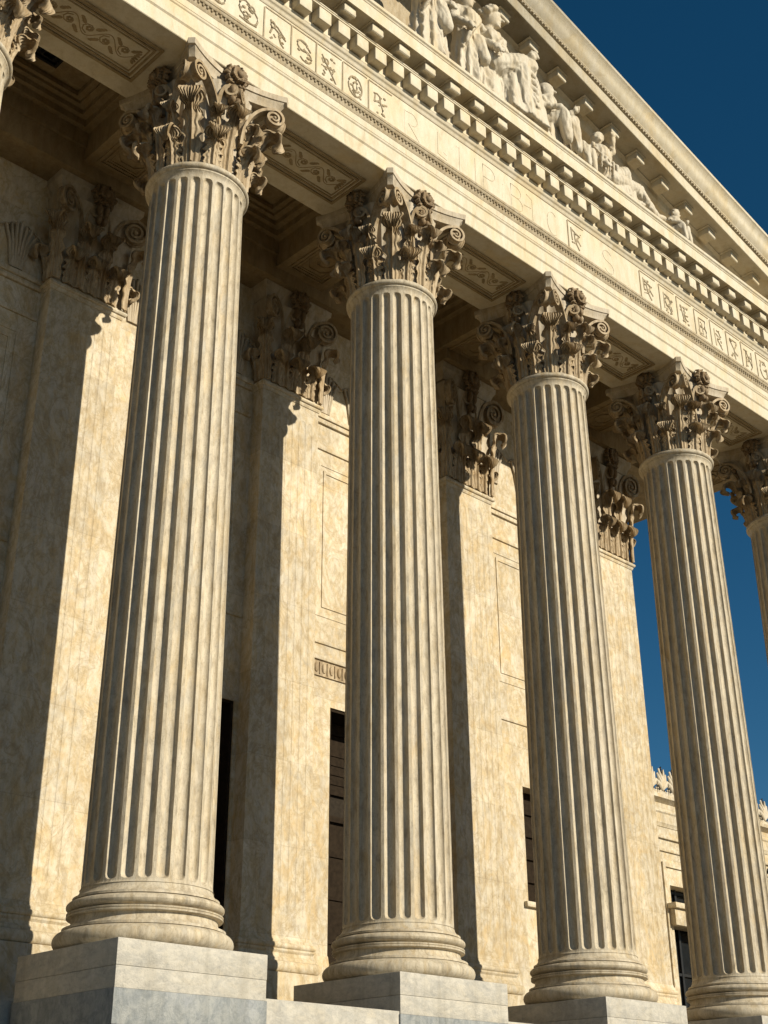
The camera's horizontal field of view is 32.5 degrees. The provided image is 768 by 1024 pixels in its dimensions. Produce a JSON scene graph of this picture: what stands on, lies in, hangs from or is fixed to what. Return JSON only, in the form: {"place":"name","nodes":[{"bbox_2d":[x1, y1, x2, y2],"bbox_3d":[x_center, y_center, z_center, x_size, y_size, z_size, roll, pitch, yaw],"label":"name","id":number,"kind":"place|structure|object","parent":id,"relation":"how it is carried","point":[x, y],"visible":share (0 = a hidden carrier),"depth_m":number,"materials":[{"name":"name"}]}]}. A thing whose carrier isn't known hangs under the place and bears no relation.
{"place":"outdoors","nodes":[
{"label":"outdoors","id":0,"kind":"place"},
{"bbox_2d":[553,0,767,821],"label":"sky","id":1,"kind":"structure","parent":0,"point":[701,66],"materials":[{"name":"blue"}]},
{"bbox_2d":[651,766,767,1007],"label":"wing building","id":2,"kind":"structure","parent":0,"point":[673,890],"depth_m":35.38,"materials":[{"name":"stone"}]},
{"bbox_2d":[661,861,691,1007],"bbox_3d":[8.070,12.005,34.596,2.020,5.300,0.770,23,-35,-39],"label":"window","id":3,"kind":"structure","parent":2,"relation":"in","point":[675,910],"depth_m":34.75,"materials":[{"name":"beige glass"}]},
{"bbox_3d":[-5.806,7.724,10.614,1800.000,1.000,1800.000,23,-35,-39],"label":"plaza","id":4,"kind":"structure","parent":0,"visible":0},
{"bbox_2d":[0,999,528,1023],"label":"portico floor","id":5,"kind":"structure","parent":4,"relation":"on","point":[286,1012],"depth_m":15.44,"materials":[{"name":"stone"}]},
{"bbox_2d":[10,937,267,1023],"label":"pedestal","id":6,"kind":"object","parent":5,"relation":"on","point":[119,980],"visible":1,"depth_m":14.31,"materials":[{"name":"stone"}]},
{"bbox_2d":[51,37,287,950],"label":"fluted column","id":7,"kind":"structure","parent":6,"relation":"on","point":[149,849],"depth_m":17.03,"materials":[{"name":"stone"}]},
{"bbox_2d":[293,971,507,1023],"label":"pedestal","id":8,"kind":"object","parent":5,"relation":"on","point":[414,998],"visible":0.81,"depth_m":16.97,"materials":[{"name":"stone"}]},
{"bbox_2d":[316,167,475,981],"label":"fluted column","id":9,"kind":"structure","parent":8,"relation":"on","point":[390,227],"depth_m":19.72,"materials":[{"name":"stone"}]},
{"bbox_2d":[508,996,687,1023],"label":"pedestal","id":10,"kind":"object","parent":5,"relation":"on","point":[605,1010],"visible":0.86,"depth_m":19.65,"materials":[{"name":"stone"}]},
{"bbox_2d":[474,271,657,1004],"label":"fluted column","id":11,"kind":"structure","parent":10,"relation":"on","point":[545,322],"depth_m":22.43,"materials":[{"name":"stone"}]},
{"bbox_2d":[688,1015,767,1023],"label":"pedestal","id":12,"kind":"object","parent":5,"relation":"on","point":[760,1019],"visible":1,"depth_m":22.10,"materials":[{"name":"stone"}]},
{"bbox_2d":[605,356,767,1021],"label":"fluted column","id":13,"kind":"structure","parent":12,"relation":"on","point":[670,413],"depth_m":25.25,"materials":[{"name":"stone"}]},
{"bbox_3d":[9.306,10.981,25.428,2.056,1.600,2.056,23,-35,-39],"label":"pedestal","id":14,"kind":"object","parent":5,"relation":"on","visible":0},
{"bbox_2d":[714,436,767,663],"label":"fluted column","id":15,"kind":"structure","parent":14,"relation":"on","point":[747,472],"depth_m":30.65,"materials":[{"name":"stone"}]},
{"bbox_2d":[0,156,538,995],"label":"portico wall","id":16,"kind":"structure","parent":4,"relation":"on","point":[24,216],"depth_m":22.60,"materials":[{"name":"stone"}]},
{"bbox_2d":[0,168,146,1000],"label":"pilaster","id":17,"kind":"object","parent":16,"relation":"attached to","point":[97,233],"visible":0.99,"depth_m":19.60,"materials":[{"name":"stone"}]},
{"bbox_2d":[213,698,232,929],"bbox_3d":[-3.555,5.094,19.805,2.450,5.070,0.690,23,-35,-39],"label":"door","id":18,"kind":"structure","parent":16,"relation":"in","point":[226,705],"depth_m":20.79,"materials":[{"name":"brown metal"}]},
{"bbox_2d":[227,278,339,1000],"bbox_3d":[-1.663,1.765,22.427,2.067,13.338,0.770,23,-35,-39],"label":"pilaster","id":19,"kind":"object","parent":16,"relation":"attached to","point":[269,907],"visible":1,"depth_m":22.13,"materials":[{"name":"stone"}]},
{"bbox_2d":[327,708,344,963],"bbox_3d":[-0.371,6.293,22.670,2.260,5.420,0.690,23,-35,-39],"label":"door","id":20,"kind":"structure","parent":16,"relation":"in","point":[337,718],"depth_m":22.85,"materials":[{"name":"brown metal"}]},
{"bbox_2d":[0,0,761,523],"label":"portico ceiling","id":21,"kind":"structure","parent":16,"relation":"on","point":[56,114],"depth_m":22.79,"materials":[{"name":"stone"}]},
{"bbox_2d":[435,360,524,1006],"bbox_3d":[1.763,2.993,24.994,2.067,13.371,0.770,23,-35,-39],"label":"pilaster","id":22,"kind":"object","parent":16,"relation":"attached to","point":[469,414],"visible":0.92,"depth_m":24.91,"materials":[{"name":"stone"}]},
{"bbox_2d":[523,793,535,908],"bbox_3d":[3.286,6.651,25.589,2.280,2.260,0.480,23,-35,-39],"label":"window","id":23,"kind":"structure","parent":16,"relation":"in","point":[531,903],"depth_m":25.32,"materials":[{"name":"black glass"}]},
{"bbox_2d":[589,440,679,1004],"bbox_3d":[5.225,4.466,28.023,2.067,13.371,0.770,23,-35,-39],"label":"pilaster","id":24,"kind":"object","parent":16,"relation":"attached to","point":[616,487],"visible":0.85,"depth_m":28.23,"materials":[{"name":"stone"}]},
{"bbox_3d":[-5.827,4.541,12.186,2.056,1.600,2.056,23,-35,-39],"label":"pedestal","id":25,"kind":"object","parent":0,"visible":0},
{"bbox_2d":[0,0,54,108],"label":"fluted column","id":26,"kind":"structure","parent":25,"relation":"on","point":[17,34],"depth_m":17.85,"materials":[{"name":"stone"}]},
{"bbox_2d":[27,0,767,452],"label":"entablature","id":27,"kind":"structure","parent":26,"relation":"on","point":[371,90],"depth_m":24.32,"materials":[{"name":"stone"}]},
{"bbox_2d":[408,0,457,56],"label":"robed statue","id":28,"kind":"object","parent":27,"relation":"on","point":[430,21],"visible":0.66,"depth_m":24.45,"materials":[{"name":"stone"}]},
{"bbox_2d":[449,0,507,84],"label":"robed statue","id":29,"kind":"object","parent":27,"relation":"on","point":[469,53],"visible":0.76,"depth_m":25.23,"materials":[{"name":"stone"}]},
{"bbox_2d":[476,4,550,134],"bbox_3d":[2.372,-8.863,26.270,2.029,2.786,1.087,23,-35,-39],"label":"seated statue","id":30,"kind":"object","parent":27,"relation":"on","point":[512,79],"visible":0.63,"depth_m":25.70,"materials":[{"name":"stone"}]},
{"bbox_2d":[539,82,582,153],"bbox_3d":[3.405,-8.044,26.768,1.096,1.802,0.878,-8,-27,15],"label":"child statue","id":31,"kind":"object","parent":27,"relation":"on","point":[564,123],"visible":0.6,"depth_m":26.42,"materials":[{"name":"stone"}]},
{"bbox_2d":[563,141,577,154],"bbox_3d":[3.470,-7.762,27.065,0.917,1.530,0.718,-8,-27,15],"label":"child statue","id":32,"kind":"object","parent":27,"relation":"on","point":[568,146],"depth_m":26.62,"materials":[{"name":"stone"}]},
{"bbox_2d":[374,0,767,299],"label":"pediment","id":33,"kind":"structure","parent":27,"relation":"on","point":[659,159],"depth_m":29.13,"materials":[{"name":"stone"}]},
{"bbox_2d":[578,140,597,169],"bbox_3d":[4.003,-7.490,27.259,0.741,1.214,0.662,23,-35,-39],"label":"child statue","id":34,"kind":"object","parent":27,"relation":"on","point":[588,154],"visible":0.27,"depth_m":26.97,"materials":[{"name":"stone"}]},
{"bbox_2d":[589,131,666,221],"bbox_3d":[5.012,-7.225,28.264,2.593,1.575,0.824,23,-35,-39],"label":"reclining statue","id":35,"kind":"object","parent":27,"relation":"on","point":[613,172],"visible":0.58,"depth_m":27.82,"materials":[{"name":"stone"}]},
{"bbox_2d":[666,209,692,242],"bbox_3d":[6.508,-6.386,29.393,0.626,1.077,0.522,-10,-28,18],"label":"child statue","id":36,"kind":"object","parent":27,"relation":"on","point":[676,222],"visible":0.63,"depth_m":29.22,"materials":[{"name":"stone"}]}
]}

